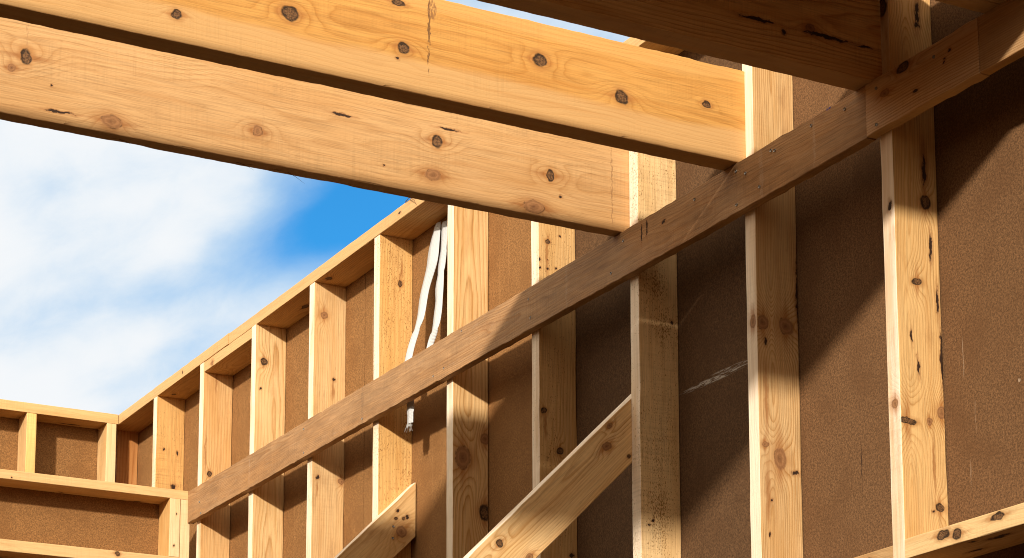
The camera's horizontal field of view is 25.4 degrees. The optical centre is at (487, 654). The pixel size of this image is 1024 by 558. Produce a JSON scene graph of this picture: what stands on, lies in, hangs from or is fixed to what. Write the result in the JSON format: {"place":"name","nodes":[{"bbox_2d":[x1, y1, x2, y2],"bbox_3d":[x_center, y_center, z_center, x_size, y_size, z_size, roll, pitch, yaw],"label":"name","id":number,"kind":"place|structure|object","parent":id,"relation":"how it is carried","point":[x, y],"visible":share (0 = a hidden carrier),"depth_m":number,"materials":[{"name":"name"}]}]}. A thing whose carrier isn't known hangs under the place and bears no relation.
{"place":"outdoors","nodes":[
{"label":"outdoors","id":0,"kind":"place"},
{"bbox_2d":[0,0,629,414],"label":"sky","id":1,"kind":"structure","parent":0,"point":[121,263],"materials":[{"name":"blue"}]},
{"bbox_3d":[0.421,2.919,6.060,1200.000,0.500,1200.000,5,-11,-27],"label":"ground","id":2,"kind":"structure","parent":0,"visible":0},
{"bbox_2d":[0,417,97,479],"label":"sheathing board","id":3,"kind":"object","parent":2,"relation":"on","point":[66,451],"depth_m":10.95,"materials":[{"name":"brown wood"}]},
{"bbox_2d":[17,413,36,472],"bbox_3d":[-2.189,1.061,10.452,0.049,4.451,0.140,5,-11,-27],"label":"end wall stud","id":4,"kind":"object","parent":3,"relation":"attached to","point":[26,443],"visible":0.46,"depth_m":10.76,"materials":[{"name":"brown wood"}]},
{"bbox_2d":[0,486,158,554],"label":"sheathing board","id":5,"kind":"object","parent":2,"relation":"on","point":[36,516],"depth_m":9.82,"materials":[{"name":"brown wood"}]},
{"bbox_3d":[-2.441,1.285,9.054,0.049,3.536,0.142,5,-11,-27],"label":"low wall stud","id":6,"kind":"object","parent":5,"relation":"attached to","visible":0},
{"bbox_2d":[0,539,178,557],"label":"wall sill","id":7,"kind":"structure","parent":6,"relation":"on","point":[15,549],"depth_m":9.61,"materials":[{"name":"brown wood"}]},
{"bbox_2d":[158,498,179,556],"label":"cripple stud","id":8,"kind":"object","parent":7,"relation":"on","point":[169,527],"visible":0.96,"depth_m":9.88,"materials":[{"name":"brown wood"}]},
{"bbox_2d":[179,499,189,557],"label":"wall stud","id":9,"kind":"object","parent":2,"relation":"on","point":[184,538],"depth_m":9.89,"materials":[{"name":"brown wood"}]},
{"bbox_2d":[137,273,365,557],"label":"sheathing board","id":10,"kind":"object","parent":2,"relation":"on","point":[296,415],"depth_m":9.34,"materials":[{"name":"brown wood"}]},
{"bbox_2d":[364,212,532,557],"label":"sheathing board","id":11,"kind":"object","parent":2,"relation":"on","point":[510,479],"depth_m":7.86,"materials":[{"name":"brown wood"}]},
{"bbox_2d":[575,50,750,557],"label":"sheathing board","id":12,"kind":"object","parent":2,"relation":"on","point":[714,451],"depth_m":6.64,"materials":[{"name":"brown wood"}]},
{"bbox_2d":[792,0,1023,557],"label":"sheathing board","id":13,"kind":"object","parent":2,"relation":"on","point":[843,384],"depth_m":5.73,"materials":[{"name":"brown wood"}]},
{"bbox_3d":[-2.627,-0.155,3.025,0.165,4.530,13.050,5,-11,-27],"label":"room wall","id":14,"kind":"object","parent":2,"relation":"on","visible":0},
{"bbox_2d":[935,0,998,13],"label":"floor joist","id":15,"kind":"object","parent":14,"relation":"attached to","point":[984,6],"visible":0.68,"depth_m":5.29,"materials":[{"name":"brown wood"}]},
{"bbox_3d":[-2.552,1.029,10.262,0.049,4.451,0.139,5,-11,-27],"label":"end wall stud","id":16,"kind":"object","parent":2,"relation":"on","visible":0},
{"bbox_2d":[0,399,117,428],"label":"end wall plate","id":17,"kind":"object","parent":16,"relation":"on","point":[59,415],"visible":0.96,"depth_m":10.86,"materials":[{"name":"brown wood"}]},
{"bbox_3d":[0.098,2.727,6.860,0.141,0.049,8.040,5,-11,-27],"label":"bottom plate","id":18,"kind":"object","parent":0,"visible":0},
{"bbox_2d":[97,423,115,481],"bbox_3d":[-1.842,1.092,10.633,0.049,4.451,0.139,5,-11,-27],"label":"end wall stud","id":19,"kind":"object","parent":18,"relation":"on","point":[106,457],"visible":0.4,"depth_m":10.94,"materials":[{"name":"brown wood"}]},
{"bbox_2d":[115,430,137,484],"bbox_3d":[-1.764,1.109,10.732,0.110,4.451,0.050,5,-11,-27],"label":"wall stud","id":20,"kind":"object","parent":18,"relation":"on","point":[126,462],"depth_m":11.06,"materials":[{"name":"brown wood"}]},
{"bbox_2d":[116,333,228,432],"bbox_3d":[-1.415,-1.225,10.436,0.141,0.050,1.576,5,-11,-27],"label":"top plate","id":21,"kind":"object","parent":20,"relation":"on","point":[182,383],"visible":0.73,"depth_m":10.43,"materials":[{"name":"brown wood"}]},
{"bbox_2d":[152,396,184,490],"bbox_3d":[-1.474,1.012,10.164,0.139,4.451,0.050,5,-11,-27],"label":"wall stud","id":22,"kind":"object","parent":18,"relation":"on","point":[168,445],"depth_m":10.48,"materials":[{"name":"brown wood"}]},
{"bbox_2d":[196,363,232,557],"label":"wall stud","id":23,"kind":"object","parent":18,"relation":"on","point":[214,451],"depth_m":9.93,"materials":[{"name":"brown wood"}]},
{"bbox_2d":[248,324,285,557],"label":"wall stud","id":24,"kind":"object","parent":18,"relation":"on","point":[267,426],"depth_m":9.40,"materials":[{"name":"brown wood"}]},
{"bbox_2d":[188,86,875,523],"bbox_3d":[-0.166,-1.001,7.824,0.033,0.147,4.819,5,-11,-27],"label":"ledger board","id":25,"kind":"object","parent":24,"relation":"attached to","point":[806,150],"visible":1,"depth_m":7.00,"materials":[{"name":"brown wood"}]},
{"bbox_2d":[0,469,187,503],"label":"wall plate","id":26,"kind":"object","parent":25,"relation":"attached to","point":[76,486],"depth_m":9.75,"materials":[{"name":"brown wood"}]},
{"bbox_2d":[306,282,345,557],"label":"wall stud","id":27,"kind":"object","parent":18,"relation":"on","point":[325,467],"depth_m":8.86,"materials":[{"name":"brown wood"}]},
{"bbox_2d":[372,235,412,557],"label":"wall stud","id":28,"kind":"object","parent":18,"relation":"on","point":[392,436],"depth_m":8.35,"materials":[{"name":"brown wood"}]},
{"bbox_2d":[334,483,415,557],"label":"diagonal brace","id":29,"kind":"object","parent":28,"relation":"attached to","point":[388,531],"visible":1,"depth_m":8.18,"materials":[{"name":"brown wood"}]},
{"bbox_2d":[446,205,487,557],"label":"wall stud","id":30,"kind":"object","parent":18,"relation":"on","point":[467,428],"depth_m":7.77,"materials":[{"name":"brown wood"}]},
{"bbox_2d":[531,221,576,557],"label":"wall stud","id":31,"kind":"object","parent":18,"relation":"on","point":[554,437],"depth_m":7.24,"materials":[{"name":"brown wood"}]},
{"bbox_2d":[629,151,680,557],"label":"wall stud","id":32,"kind":"object","parent":18,"relation":"on","point":[656,514],"depth_m":6.68,"materials":[{"name":"brown wood"}]},
{"bbox_2d":[0,17,629,236],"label":"floor joist","id":33,"kind":"object","parent":32,"relation":"attached to","point":[71,82],"visible":0.81,"depth_m":6.31,"materials":[{"name":"brown wood"}]},
{"bbox_2d":[463,394,631,557],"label":"diagonal brace","id":34,"kind":"object","parent":32,"relation":"attached to","point":[561,497],"visible":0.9,"depth_m":6.54,"materials":[{"name":"brown wood"}]},
{"bbox_2d":[742,64,802,557],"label":"wall stud","id":35,"kind":"object","parent":18,"relation":"on","point":[774,416],"depth_m":6.15,"materials":[{"name":"brown wood"}]},
{"bbox_2d":[0,0,745,170],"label":"floor joist","id":36,"kind":"object","parent":35,"relation":"attached to","point":[454,58],"visible":0.96,"depth_m":5.86,"materials":[{"name":"brown wood"}]},
{"bbox_2d":[855,546,892,557],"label":"nogging","id":37,"kind":"object","parent":35,"relation":"attached to","point":[887,552],"visible":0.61,"depth_m":5.57,"materials":[{"name":"brown wood"}]},
{"bbox_2d":[880,0,948,557],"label":"wall stud","id":38,"kind":"object","parent":18,"relation":"on","point":[919,498],"depth_m":5.62,"materials":[{"name":"brown wood"}]},
{"bbox_2d":[229,37,683,343],"bbox_3d":[0.461,-1.827,6.931,0.156,0.060,6.459,5,-11,-27],"label":"top plate","id":39,"kind":"object","parent":38,"relation":"on","point":[353,261],"visible":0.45,"depth_m":8.71,"materials":[{"name":"brown wood"}]},
{"bbox_2d":[204,328,251,375],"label":"splice block","id":40,"kind":"structure","parent":39,"relation":"attached to","point":[233,358],"depth_m":9.79,"materials":[{"name":"brown wood"}]},
{"bbox_2d":[404,220,447,430],"bbox_3d":[-0.222,-1.179,8.138,0.123,0.790,0.194,5,-11,-27],"label":"webbing strap","id":41,"kind":"object","parent":39,"relation":"hanging from","point":[433,254],"visible":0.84,"depth_m":8.16,"materials":[{"name":"white fabric"}]},
{"bbox_2d":[477,0,881,90],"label":"floor joist","id":42,"kind":"object","parent":38,"relation":"attached to","point":[836,43],"visible":0.88,"depth_m":5.57,"materials":[{"name":"brown wood"}]},
{"bbox_2d":[865,18,989,138],"bbox_3d":[1.063,-1.397,5.537,0.034,0.144,0.430,5,-11,-27],"label":"ledger board","id":43,"kind":"object","parent":38,"relation":"attached to","point":[936,73],"visible":1,"depth_m":5.52,"materials":[{"name":"brown wood"}]},
{"bbox_2d":[905,503,1023,557],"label":"nogging","id":44,"kind":"object","parent":38,"relation":"attached to","point":[988,533],"visible":1,"depth_m":5.31,"materials":[{"name":"brown wood"}]},
{"bbox_3d":[1.336,0.113,4.939,0.139,4.451,0.050,5,-11,-27],"label":"wall stud","id":45,"kind":"object","parent":18,"relation":"on","visible":0},
{"bbox_2d":[978,0,1023,74],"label":"ledger board","id":46,"kind":"object","parent":45,"relation":"attached to","point":[1001,34],"visible":1,"depth_m":5.28,"materials":[{"name":"brown wood"}]}
]}

